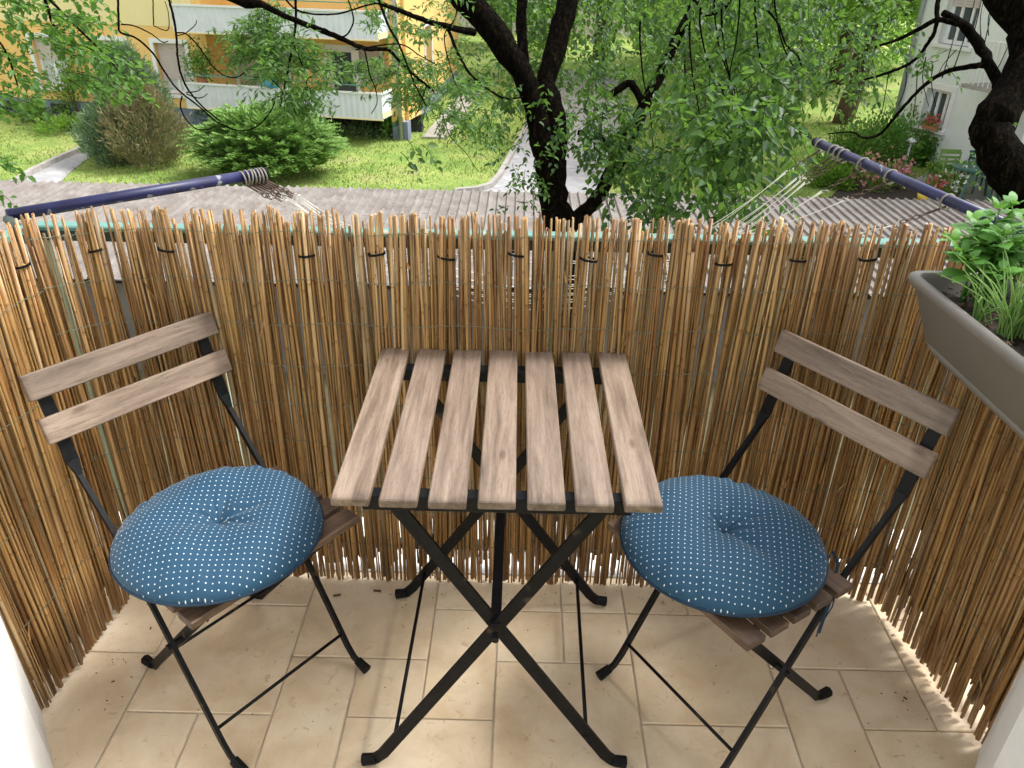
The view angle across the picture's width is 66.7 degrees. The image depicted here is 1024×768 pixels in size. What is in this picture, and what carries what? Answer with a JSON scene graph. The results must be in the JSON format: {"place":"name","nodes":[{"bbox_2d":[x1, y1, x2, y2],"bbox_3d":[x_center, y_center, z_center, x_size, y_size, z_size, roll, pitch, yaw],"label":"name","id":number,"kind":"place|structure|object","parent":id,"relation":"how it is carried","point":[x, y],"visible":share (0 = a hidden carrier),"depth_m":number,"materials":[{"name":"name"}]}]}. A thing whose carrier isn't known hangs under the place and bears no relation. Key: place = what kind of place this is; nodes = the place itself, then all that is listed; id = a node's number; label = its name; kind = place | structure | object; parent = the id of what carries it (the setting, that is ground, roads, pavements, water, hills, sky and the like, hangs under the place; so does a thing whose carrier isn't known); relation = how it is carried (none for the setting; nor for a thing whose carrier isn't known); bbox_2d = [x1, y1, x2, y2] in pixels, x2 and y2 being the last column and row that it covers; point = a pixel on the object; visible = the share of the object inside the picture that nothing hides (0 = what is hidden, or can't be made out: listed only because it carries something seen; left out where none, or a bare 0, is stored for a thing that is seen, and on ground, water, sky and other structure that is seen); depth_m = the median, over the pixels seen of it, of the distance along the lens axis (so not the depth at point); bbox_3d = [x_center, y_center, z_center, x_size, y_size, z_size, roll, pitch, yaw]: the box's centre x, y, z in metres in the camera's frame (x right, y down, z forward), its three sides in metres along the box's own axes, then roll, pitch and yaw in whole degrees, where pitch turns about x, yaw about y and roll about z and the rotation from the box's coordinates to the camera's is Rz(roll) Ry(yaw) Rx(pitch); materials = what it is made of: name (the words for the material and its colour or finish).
{"place":"outdoors","nodes":[
{"label":"outdoors","id":0,"kind":"place"},
{"bbox_2d":[0,5,932,295],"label":"lawn ground","id":1,"kind":"structure","parent":0,"point":[400,149],"depth_m":21.12,"materials":[{"name":"green plant"}]},
{"bbox_2d":[9,92,54,125],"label":"garden shrub","id":2,"kind":"object","parent":1,"relation":"on","point":[41,110],"visible":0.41,"depth_m":23.56,"materials":[{"name":"green plant"}]},
{"bbox_2d":[10,138,88,181],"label":"kerb","id":3,"kind":"structure","parent":1,"relation":"on","point":[30,171],"depth_m":19.22,"materials":[{"name":"concrete"}]},
{"bbox_2d":[31,111,83,138],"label":"garden shrub","id":4,"kind":"object","parent":1,"relation":"on","point":[61,118],"visible":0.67,"depth_m":22.48,"materials":[{"name":"green plant"}]},
{"bbox_2d":[26,142,97,181],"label":"footpath","id":5,"kind":"structure","parent":1,"relation":"on","point":[58,171],"depth_m":18.97,"materials":[{"name":"concrete"}]},
{"bbox_2d":[39,24,89,116],"bbox_3d":[-13.527,-9.593,23.545,1.804,3.328,2.094,1,29,0],"label":"garden shrub","id":6,"kind":"object","parent":1,"relation":"on","point":[67,90],"visible":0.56,"depth_m":23.54,"materials":[{"name":"green plant"}]},
{"bbox_2d":[0,0,159,207],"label":"garden tree","id":7,"kind":"object","parent":1,"relation":"on","point":[101,61],"visible":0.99,"depth_m":5.24,"materials":[{"name":"green plant"}]},
{"bbox_2d":[67,96,148,166],"bbox_3d":[-10.011,-6.268,19.210,1.832,1.856,1.880,23,36,34],"label":"conifer shrub","id":8,"kind":"object","parent":1,"relation":"on","point":[87,119],"visible":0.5,"depth_m":18.86,"materials":[{"name":"green plant"}]},
{"bbox_2d":[89,29,182,159],"bbox_3d":[-9.536,-7.106,19.408,2.332,3.171,2.189,1,29,0],"label":"conifer shrub","id":9,"kind":"object","parent":1,"relation":"on","point":[126,47],"visible":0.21,"depth_m":19.02,"materials":[{"name":"green plant"}]},
{"bbox_2d":[92,76,195,170],"bbox_3d":[-8.864,-6.290,18.904,2.414,2.408,2.149,1,29,0],"label":"conifer shrub","id":10,"kind":"object","parent":1,"relation":"on","point":[170,120],"visible":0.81,"depth_m":18.62,"materials":[{"name":"brown plant"}]},
{"bbox_2d":[0,0,458,140],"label":"apartment house","id":11,"kind":"structure","parent":1,"relation":"on","point":[209,14],"depth_m":22.60,"materials":[{"name":"yellow paint"}]},
{"bbox_2d":[25,32,71,90],"bbox_3d":[-14.179,-9.923,23.977,1.280,1.630,0.310,7,30,11],"label":"window","id":12,"kind":"structure","parent":11,"relation":"in","point":[44,49],"depth_m":24.06,"materials":[{"name":"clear glass"}]},
{"bbox_2d":[50,103,71,113],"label":"cellar window","id":13,"kind":"structure","parent":11,"relation":"in","point":[52,104],"depth_m":24.62,"materials":[{"name":"grey"}]},
{"bbox_2d":[91,35,127,68],"bbox_3d":[-12.012,-9.678,23.569,1.280,1.588,0.240,7,30,11],"label":"window","id":14,"kind":"structure","parent":11,"relation":"in","point":[101,37],"depth_m":23.12,"materials":[{"name":"white glass"}]},
{"bbox_2d":[148,38,194,98],"bbox_3d":[-10.035,-9.386,23.156,1.280,1.630,0.310,7,30,11],"label":"window","id":15,"kind":"structure","parent":11,"relation":"in","point":[168,59],"depth_m":23.14,"materials":[{"name":"white glass"}]},
{"bbox_2d":[170,34,225,87],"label":"balcony plant","id":16,"kind":"object","parent":11,"relation":"on","point":[197,59],"visible":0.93,"depth_m":22.12,"materials":[{"name":"green plant"}]},
{"bbox_2d":[230,40,293,87],"bbox_3d":[-7.529,-9.562,23.680,1.931,1.642,0.180,7,30,11],"label":"window","id":17,"kind":"structure","parent":11,"relation":"in","point":[237,82],"depth_m":23.79,"materials":[{"name":"grey glass"}]},
{"bbox_2d":[322,44,361,91],"bbox_3d":[-5.016,-9.227,23.187,1.140,1.622,0.180,7,30,11],"label":"window","id":18,"kind":"structure","parent":11,"relation":"in","point":[346,49],"depth_m":23.03,"materials":[{"name":"clear glass"}]},
{"bbox_2d":[351,46,385,83],"bbox_3d":[-4.203,-9.379,22.843,1.016,0.994,0.250,7,30,11],"label":"window","id":19,"kind":"structure","parent":11,"relation":"in","point":[373,54],"depth_m":22.78,"materials":[{"name":"clear glass"}]},
{"bbox_2d":[423,23,432,76],"bbox_3d":[-2.808,-11.029,25.572,0.310,1.610,1.440,3,29,4],"label":"window","id":20,"kind":"structure","parent":11,"relation":"in","point":[425,47],"depth_m":26.04,"materials":[{"name":"white glass"}]},
{"bbox_2d":[175,99,357,178],"bbox_3d":[-5.781,-5.797,18.487,4.047,1.734,3.333,1,29,0],"label":"juniper shrub","id":21,"kind":"object","parent":1,"relation":"on","point":[287,151],"visible":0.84,"depth_m":17.81,"materials":[{"name":"green plant"}]},
{"bbox_2d":[327,120,399,140],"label":"garden shrub","id":22,"kind":"object","parent":1,"relation":"on","point":[354,123],"visible":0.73,"depth_m":22.66,"materials":[{"name":"green plant"}]},
{"bbox_2d":[379,111,405,139],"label":"garden shrub","id":23,"kind":"object","parent":1,"relation":"on","point":[388,122],"visible":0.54,"depth_m":22.35,"materials":[{"name":"green plant"}]},
{"bbox_2d":[423,79,480,138],"bbox_3d":[-1.806,-9.962,27.696,0.700,0.060,11.500,3,29,4],"label":"house foot strip","id":24,"kind":"object","parent":1,"relation":"on","point":[430,132],"visible":0.36,"depth_m":24.04,"materials":[{"name":"stone"}]},
{"bbox_2d":[117,0,840,518],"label":"garden tree","id":25,"kind":"object","parent":1,"relation":"on","point":[755,118],"visible":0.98,"depth_m":5.56,"materials":[{"name":"green plant"}]},
{"bbox_2d":[454,120,527,190],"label":"kerb","id":26,"kind":"structure","parent":1,"relation":"on","point":[495,179],"depth_m":18.86,"materials":[{"name":"concrete"}]},
{"bbox_2d":[0,179,1023,387],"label":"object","id":27,"kind":"object","parent":1,"relation":"on","point":[350,201],"visible":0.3,"depth_m":12.10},
{"bbox_2d":[486,0,594,34],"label":"background tree","id":28,"kind":"object","parent":1,"relation":"on","point":[571,32],"visible":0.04,"depth_m":40.81,"materials":[{"name":"green plant"}]},
{"bbox_2d":[492,0,662,77],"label":"background tree","id":29,"kind":"object","parent":1,"relation":"on","point":[537,44],"visible":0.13,"depth_m":31.65,"materials":[{"name":"green plant"}]},
{"bbox_2d":[589,1,713,69],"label":"background tree","id":30,"kind":"object","parent":1,"relation":"on","point":[638,53],"visible":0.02,"depth_m":36.10,"materials":[{"name":"green plant"}]},
{"bbox_2d":[616,0,754,162],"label":"background tree","id":31,"kind":"object","parent":1,"relation":"on","point":[688,69],"visible":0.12,"depth_m":18.72,"materials":[{"name":"green plant"}]},
{"bbox_2d":[633,0,821,92],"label":"background tree","id":32,"kind":"object","parent":1,"relation":"on","point":[772,49],"visible":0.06,"depth_m":28.86,"materials":[{"name":"green plant"}]},
{"bbox_2d":[648,0,837,114],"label":"background tree","id":33,"kind":"object","parent":1,"relation":"on","point":[791,36],"visible":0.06,"depth_m":21.46,"materials":[{"name":"green plant"}]},
{"bbox_2d":[811,116,897,177],"bbox_3d":[8.579,-5.926,19.478,2.055,1.546,2.179,1,29,0],"label":"hedge bush","id":34,"kind":"object","parent":1,"relation":"on","point":[855,144],"visible":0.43,"depth_m":19.32,"materials":[{"name":"green plant"}]},
{"bbox_2d":[798,1,915,67],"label":"background tree","id":35,"kind":"object","parent":1,"relation":"on","point":[891,38],"visible":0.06,"depth_m":37.69,"materials":[{"name":"green plant"}]},
{"bbox_2d":[797,0,920,84],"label":"background tree","id":36,"kind":"object","parent":1,"relation":"on","point":[914,6],"visible":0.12,"depth_m":33.05,"materials":[{"name":"green plant"}]},
{"bbox_2d":[811,0,920,124],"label":"background tree","id":37,"kind":"object","parent":1,"relation":"on","point":[846,108],"visible":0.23,"depth_m":24.80,"materials":[{"name":"brown plant"}]},
{"bbox_2d":[831,177,916,199],"bbox_3d":[8.643,-4.457,18.288,1.854,0.050,4.869,17,33,26],"label":"flower bed","id":38,"kind":"object","parent":1,"relation":"on","point":[901,194],"visible":0.12,"depth_m":18.21,"materials":[{"name":"soil"}]},
{"bbox_2d":[800,154,860,191],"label":"hedge bush","id":39,"kind":"object","parent":38,"relation":"on","point":[835,174],"visible":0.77,"depth_m":18.45,"materials":[{"name":"green plant"}]},
{"bbox_2d":[849,147,880,190],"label":"flowering plant","id":40,"kind":"object","parent":38,"relation":"on","point":[861,175],"visible":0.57,"depth_m":18.38,"materials":[{"name":"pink plant"}]},
{"bbox_2d":[862,154,900,192],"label":"flowering plant","id":41,"kind":"object","parent":38,"relation":"on","point":[875,179],"visible":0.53,"depth_m":18.25,"materials":[{"name":"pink plant"}]},
{"bbox_2d":[880,146,916,190],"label":"flowering plant","id":42,"kind":"object","parent":38,"relation":"on","point":[904,170],"visible":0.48,"depth_m":18.54,"materials":[{"name":"pink plant"}]},
{"bbox_2d":[740,0,1023,528],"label":"garden tree","id":43,"kind":"object","parent":1,"relation":"on","point":[997,144],"visible":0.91,"depth_m":4.91,"materials":[{"name":"green plant"}]},
{"bbox_2d":[849,100,930,169],"bbox_3d":[9.620,-6.370,20.067,2.199,1.772,2.141,-21,36,-33],"label":"hedge bush","id":44,"kind":"object","parent":1,"relation":"on","point":[898,138],"visible":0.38,"depth_m":19.83,"materials":[{"name":"green plant"}]},
{"bbox_2d":[889,84,942,159],"bbox_3d":[11.173,-7.130,21.191,2.159,2.030,2.204,21,35,31],"label":"hedge bush","id":45,"kind":"object","parent":1,"relation":"on","point":[918,130],"visible":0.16,"depth_m":20.77,"materials":[{"name":"green plant"}]},
{"bbox_2d":[910,128,942,168],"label":"hedge bush","id":46,"kind":"object","parent":1,"relation":"on","point":[928,147],"visible":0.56,"depth_m":20.51,"materials":[{"name":"green plant"}]},
{"bbox_2d":[923,171,952,191],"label":"flowering plant","id":47,"kind":"object","parent":1,"relation":"on","point":[936,183],"visible":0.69,"depth_m":18.04,"materials":[{"name":"pink plant"}]},
{"bbox_2d":[886,0,1023,185],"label":"mint house","id":48,"kind":"structure","parent":1,"relation":"on","point":[955,108],"depth_m":19.67,"materials":[{"name":"white paint"}]},
{"bbox_2d":[921,113,941,130],"bbox_3d":[10.930,-6.825,20.219,0.320,0.413,0.710,-6,30,-12],"label":"window box","id":49,"kind":"object","parent":48,"relation":"on","point":[930,122],"visible":1,"depth_m":20.20,"materials":[{"name":"ceramic"}]},
{"bbox_2d":[912,81,957,135],"bbox_3d":[11.076,-7.190,20.273,0.310,1.162,1.143,-7,30,-14],"label":"window","id":50,"kind":"structure","parent":48,"relation":"in","point":[945,102],"depth_m":20.25,"materials":[{"name":"white glass"}]},
{"bbox_2d":[930,0,984,51],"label":"window","id":51,"kind":"structure","parent":48,"relation":"in","point":[962,8],"depth_m":19.41,"materials":[{"name":"white glass"}]},
{"bbox_2d":[938,159,980,198],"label":"flowering plant","id":52,"kind":"object","parent":1,"relation":"on","point":[957,183],"visible":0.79,"depth_m":17.70,"materials":[{"name":"white plant"}]},
{"bbox_2d":[0,368,946,529],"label":"yard paving","id":53,"kind":"structure","parent":0,"point":[330,420],"depth_m":8.98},
{"bbox_2d":[484,71,628,193],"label":"driveway","id":54,"kind":"structure","parent":0,"point":[575,182],"depth_m":20.66,"materials":[{"name":"concrete"}]},
{"bbox_2d":[458,0,712,34],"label":"house","id":55,"kind":"structure","parent":0,"point":[463,24],"depth_m":51.00,"materials":[{"name":"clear glass"}]},
{"bbox_2d":[916,171,1001,201],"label":"patio paving","id":56,"kind":"structure","parent":0,"point":[977,194],"depth_m":18.49,"materials":[{"name":"stone"}]},
{"bbox_2d":[913,152,963,184],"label":"flowering plant","id":57,"kind":"object","parent":56,"relation":"on","point":[934,170],"visible":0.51,"depth_m":18.70,"materials":[{"name":"green plant"}]},
{"bbox_2d":[936,149,965,179],"bbox_3d":[10.367,-5.040,18.428,0.551,0.898,0.552,4,29,5],"label":"garden chair","id":58,"kind":"object","parent":56,"relation":"on","point":[950,151],"visible":0.54,"depth_m":18.47,"materials":[{"name":"plastic"}]},
{"bbox_2d":[947,163,998,200],"bbox_3d":[10.598,-4.577,17.779,1.240,0.742,0.840,1,29,0],"label":"patio table","id":59,"kind":"object","parent":56,"relation":"on","point":[959,166],"visible":0.36,"depth_m":17.58,"materials":[{"name":"green plastic"}]},
{"bbox_2d":[966,150,984,193],"bbox_3d":[11.058,-5.000,18.380,0.551,0.898,0.552,-2,29,-5],"label":"garden chair","id":60,"kind":"object","parent":56,"relation":"on","point":[973,151],"visible":0.27,"depth_m":18.37,"materials":[{"name":"green plastic"}]},
{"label":"balcony slab","id":61,"kind":"structure","parent":0,"visible":0},
{"bbox_2d":[33,571,1003,767],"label":"balcony floor","id":62,"kind":"structure","parent":61,"relation":"on","point":[640,714],"depth_m":1.81,"materials":[{"name":"tile"}]},
{"bbox_2d":[0,613,53,767],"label":"side pier","id":63,"kind":"structure","parent":62,"relation":"on","point":[24,742],"depth_m":1.48,"materials":[{"name":"white paint"}]},
{"bbox_2d":[0,213,129,709],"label":"reed screen","id":64,"kind":"object","parent":62,"relation":"on","point":[56,578],"visible":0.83,"depth_m":1.67,"materials":[{"name":"beige wood"}]},
{"bbox_2d":[18,311,370,767],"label":"folding chair","id":65,"kind":"object","parent":62,"relation":"on","point":[42,386],"visible":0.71,"depth_m":1.61,"materials":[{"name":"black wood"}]},
{"bbox_2d":[108,465,323,606],"bbox_3d":[-0.578,0.278,1.537,0.401,0.090,0.406,22,36,33],"label":"seat cushion","id":66,"kind":"object","parent":65,"relation":"on","point":[224,534],"visible":1,"depth_m":1.46,"materials":[{"name":"blue fabric"}]},
{"bbox_2d":[330,348,662,767],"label":"folding table","id":67,"kind":"object","parent":62,"relation":"on","point":[400,494],"visible":1,"depth_m":1.48,"materials":[{"name":"brown wood"}]},
{"bbox_2d":[27,203,970,601],"bbox_3d":[0.002,0.105,1.830,1.973,1.032,0.118,1,29,0],"label":"reed screen","id":68,"kind":"object","parent":62,"relation":"on","point":[781,297],"visible":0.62,"depth_m":1.75,"materials":[{"name":"beige wood"}]},
{"bbox_2d":[79,585,927,751],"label":"floor crumbs","id":69,"kind":"object","parent":62,"relation":"on","point":[477,683],"visible":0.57,"depth_m":1.86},
{"bbox_2d":[595,329,960,767],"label":"folding chair","id":70,"kind":"object","parent":62,"relation":"on","point":[937,419],"visible":0.59,"depth_m":1.54,"materials":[{"name":"brown wood"}]},
{"bbox_2d":[619,474,839,636],"bbox_3d":[0.413,0.349,1.568,0.401,0.212,0.406,-17,34,-29],"label":"seat cushion","id":71,"kind":"object","parent":70,"relation":"on","point":[728,547],"visible":0.95,"depth_m":1.46,"materials":[{"name":"blue fabric"}]},
{"bbox_2d":[874,275,1023,743],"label":"reed screen","id":72,"kind":"object","parent":62,"relation":"on","point":[966,595],"visible":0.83,"depth_m":1.70,"materials":[{"name":"brown plant"}]},
{"bbox_2d":[975,661,1023,767],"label":"side pier","id":73,"kind":"structure","parent":62,"relation":"on","point":[1002,746],"depth_m":1.48,"materials":[{"name":"white paint"}]},
{"bbox_2d":[93,511,1002,669],"bbox_3d":[-0.004,0.757,1.931,3.000,0.190,1.070,1,29,0],"label":"balcony ledge","id":74,"kind":"object","parent":61,"relation":"on","point":[593,570],"depth_m":2.17,"materials":[{"name":"concrete"}]},
{"bbox_2d":[0,221,995,688],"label":"balcony railing","id":75,"kind":"object","parent":74,"relation":"on","point":[72,225],"visible":0.05,"depth_m":1.71,"materials":[{"name":"teal paint"}]},
{"bbox_2d":[3,167,268,225],"bbox_3d":[-0.901,-0.466,1.981,0.680,0.039,0.205,-23,37,-36],"label":"drying pole","id":76,"kind":"object","parent":75,"relation":"attached to","point":[68,205],"visible":0.76,"depth_m":2.00,"materials":[{"name":"blue metal"}]},
{"bbox_2d":[238,171,275,202],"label":"rope ring","id":77,"kind":"object","parent":76,"relation":"hanging from","point":[252,188],"visible":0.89,"depth_m":2.21,"materials":[{"name":"beige fabric"}]},
{"bbox_2d":[243,170,286,204],"bbox_3d":[-0.708,-0.557,2.215,0.121,0.101,0.035,1,29,0],"label":"rope ring","id":78,"kind":"object","parent":76,"relation":"hanging from","point":[254,186],"visible":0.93,"depth_m":2.22,"materials":[{"name":"beige fabric"}]},
{"bbox_2d":[247,169,287,200],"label":"rope ring","id":79,"kind":"object","parent":76,"relation":"hanging from","point":[257,185],"visible":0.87,"depth_m":2.23,"materials":[{"name":"beige fabric"}]},
{"bbox_2d":[250,169,287,198],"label":"rope ring","id":80,"kind":"object","parent":76,"relation":"hanging from","point":[264,186],"visible":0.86,"depth_m":2.23,"materials":[{"name":"beige fabric"}]},
{"bbox_2d":[254,168,295,200],"bbox_3d":[-0.684,-0.569,2.239,0.118,0.103,0.039,-3,29,-7],"label":"rope ring","id":81,"kind":"object","parent":76,"relation":"hanging from","point":[259,180],"visible":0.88,"depth_m":2.24,"materials":[{"name":"beige fabric"}]},
{"bbox_2d":[289,182,804,309],"bbox_3d":[0.158,-0.444,2.509,1.657,0.381,0.002,-5,30,-11],"label":"clothes line","id":82,"kind":"object","parent":81,"relation":"hanging from","point":[638,284],"visible":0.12,"depth_m":2.59,"materials":[{"name":"white plastic"}]},
{"bbox_2d":[298,181,800,294],"bbox_3d":[0.168,-0.455,2.526,1.632,0.356,0.002,-5,30,-11],"label":"clothes line","id":83,"kind":"object","parent":81,"relation":"hanging from","point":[623,283],"visible":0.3,"depth_m":2.62,"materials":[{"name":"white plastic"}]},
{"bbox_2d":[257,168,296,199],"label":"rope ring","id":84,"kind":"object","parent":76,"relation":"hanging from","point":[267,183],"visible":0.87,"depth_m":2.24,"materials":[{"name":"beige fabric"}]},
{"bbox_2d":[260,167,299,196],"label":"rope ring","id":85,"kind":"object","parent":76,"relation":"hanging from","point":[274,184],"visible":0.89,"depth_m":2.25,"materials":[{"name":"beige fabric"}]},
{"bbox_2d":[298,171,785,285],"bbox_3d":[0.159,-0.506,2.569,1.641,0.331,0.002,-7,30,-14],"label":"clothes line","id":86,"kind":"object","parent":85,"relation":"hanging from","point":[606,269],"visible":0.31,"depth_m":2.70,"materials":[{"name":"white plastic"}]},
{"bbox_2d":[811,137,1023,234],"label":"drying pole","id":87,"kind":"object","parent":75,"relation":"attached to","point":[937,195],"visible":0.79,"depth_m":2.24,"materials":[{"name":"blue metal"}]},
{"bbox_2d":[786,139,825,171],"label":"rope ring","id":88,"kind":"object","parent":87,"relation":"hanging from","point":[815,149],"visible":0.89,"depth_m":2.69,"materials":[{"name":"beige fabric"}]},
{"bbox_2d":[798,145,839,179],"bbox_3d":[1.035,-0.746,2.616,0.141,0.110,0.018,-4,30,-10],"label":"rope ring","id":89,"kind":"object","parent":87,"relation":"hanging from","point":[828,155],"visible":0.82,"depth_m":2.62,"materials":[{"name":"beige fabric"}]},
{"bbox_2d":[299,179,796,287],"bbox_3d":[0.166,-0.474,2.536,1.634,0.344,0.002,-6,30,-12],"label":"clothes line","id":90,"kind":"object","parent":89,"relation":"hanging from","point":[625,275],"visible":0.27,"depth_m":2.63,"materials":[{"name":"white plastic"}]},
{"bbox_2d":[802,147,843,180],"bbox_3d":[1.037,-0.733,2.594,0.146,0.111,0.019,-6,30,-12],"label":"rope ring","id":91,"kind":"object","parent":87,"relation":"hanging from","point":[833,160],"visible":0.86,"depth_m":2.59,"materials":[{"name":"beige fabric"}]},
{"bbox_2d":[807,149,848,183],"bbox_3d":[1.045,-0.715,2.566,0.140,0.114,0.017,-4,30,-8],"label":"rope ring","id":92,"kind":"object","parent":87,"relation":"hanging from","point":[832,166],"visible":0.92,"depth_m":2.57,"materials":[{"name":"beige fabric"}]},
{"bbox_2d":[820,157,869,192],"bbox_3d":[1.060,-0.661,2.467,0.146,0.111,0.016,-2,29,-6],"label":"rope ring","id":93,"kind":"object","parent":87,"relation":"hanging from","point":[857,171],"visible":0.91,"depth_m":2.47,"materials":[{"name":"beige fabric"}]},
{"bbox_2d":[289,192,821,279],"bbox_3d":[0.169,-0.455,2.435,1.655,0.279,0.002,-3,30,-8],"label":"clothes line","id":94,"kind":"object","parent":93,"relation":"hanging from","point":[612,275],"visible":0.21,"depth_m":2.49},
{"bbox_2d":[845,169,897,201],"bbox_3d":[1.082,-0.595,2.340,0.150,0.102,0.014,-1,29,-3],"label":"rope ring","id":95,"kind":"object","parent":87,"relation":"hanging from","point":[884,181],"visible":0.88,"depth_m":2.34,"materials":[{"name":"beige fabric"}]},
{"bbox_2d":[288,200,843,263],"bbox_3d":[0.178,-0.455,2.347,1.656,0.195,0.002,-1,29,-4],"label":"clothes line","id":96,"kind":"object","parent":95,"relation":"hanging from","point":[667,254],"visible":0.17,"depth_m":2.37,"materials":[{"name":"white plastic"}]},
{"bbox_2d":[895,193,954,225],"bbox_3d":[1.126,-0.471,2.118,0.147,0.099,0.016,2,29,2],"label":"rope ring","id":97,"kind":"object","parent":87,"relation":"hanging from","point":[944,208],"visible":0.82,"depth_m":2.11,"materials":[{"name":"beige fabric"}]},
{"bbox_2d":[277,202,892,262],"bbox_3d":[0.188,-0.417,2.217,1.722,0.144,0.002,3,29,3],"label":"clothes line","id":98,"kind":"object","parent":97,"relation":"hanging from","point":[530,258],"visible":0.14,"depth_m":2.23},
{"bbox_2d":[908,270,1023,440],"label":"herb planter","id":99,"kind":"object","parent":75,"relation":"hanging from","point":[983,363],"visible":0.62,"depth_m":1.28,"materials":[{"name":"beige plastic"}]},
{"bbox_2d":[928,232,1023,340],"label":"chive clump","id":100,"kind":"object","parent":99,"relation":"in","point":[1009,326],"visible":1,"depth_m":1.25,"materials":[{"name":"green plant"}]},
{"bbox_2d":[938,191,1023,304],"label":"basil plant","id":101,"kind":"object","parent":99,"relation":"on","point":[982,245],"visible":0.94,"depth_m":1.32,"materials":[{"name":"green plant"}]},
{"bbox_2d":[962,263,1020,324],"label":"chive clump","id":102,"kind":"object","parent":99,"relation":"on","point":[979,315],"visible":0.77,"depth_m":1.29,"materials":[{"name":"green plant"}]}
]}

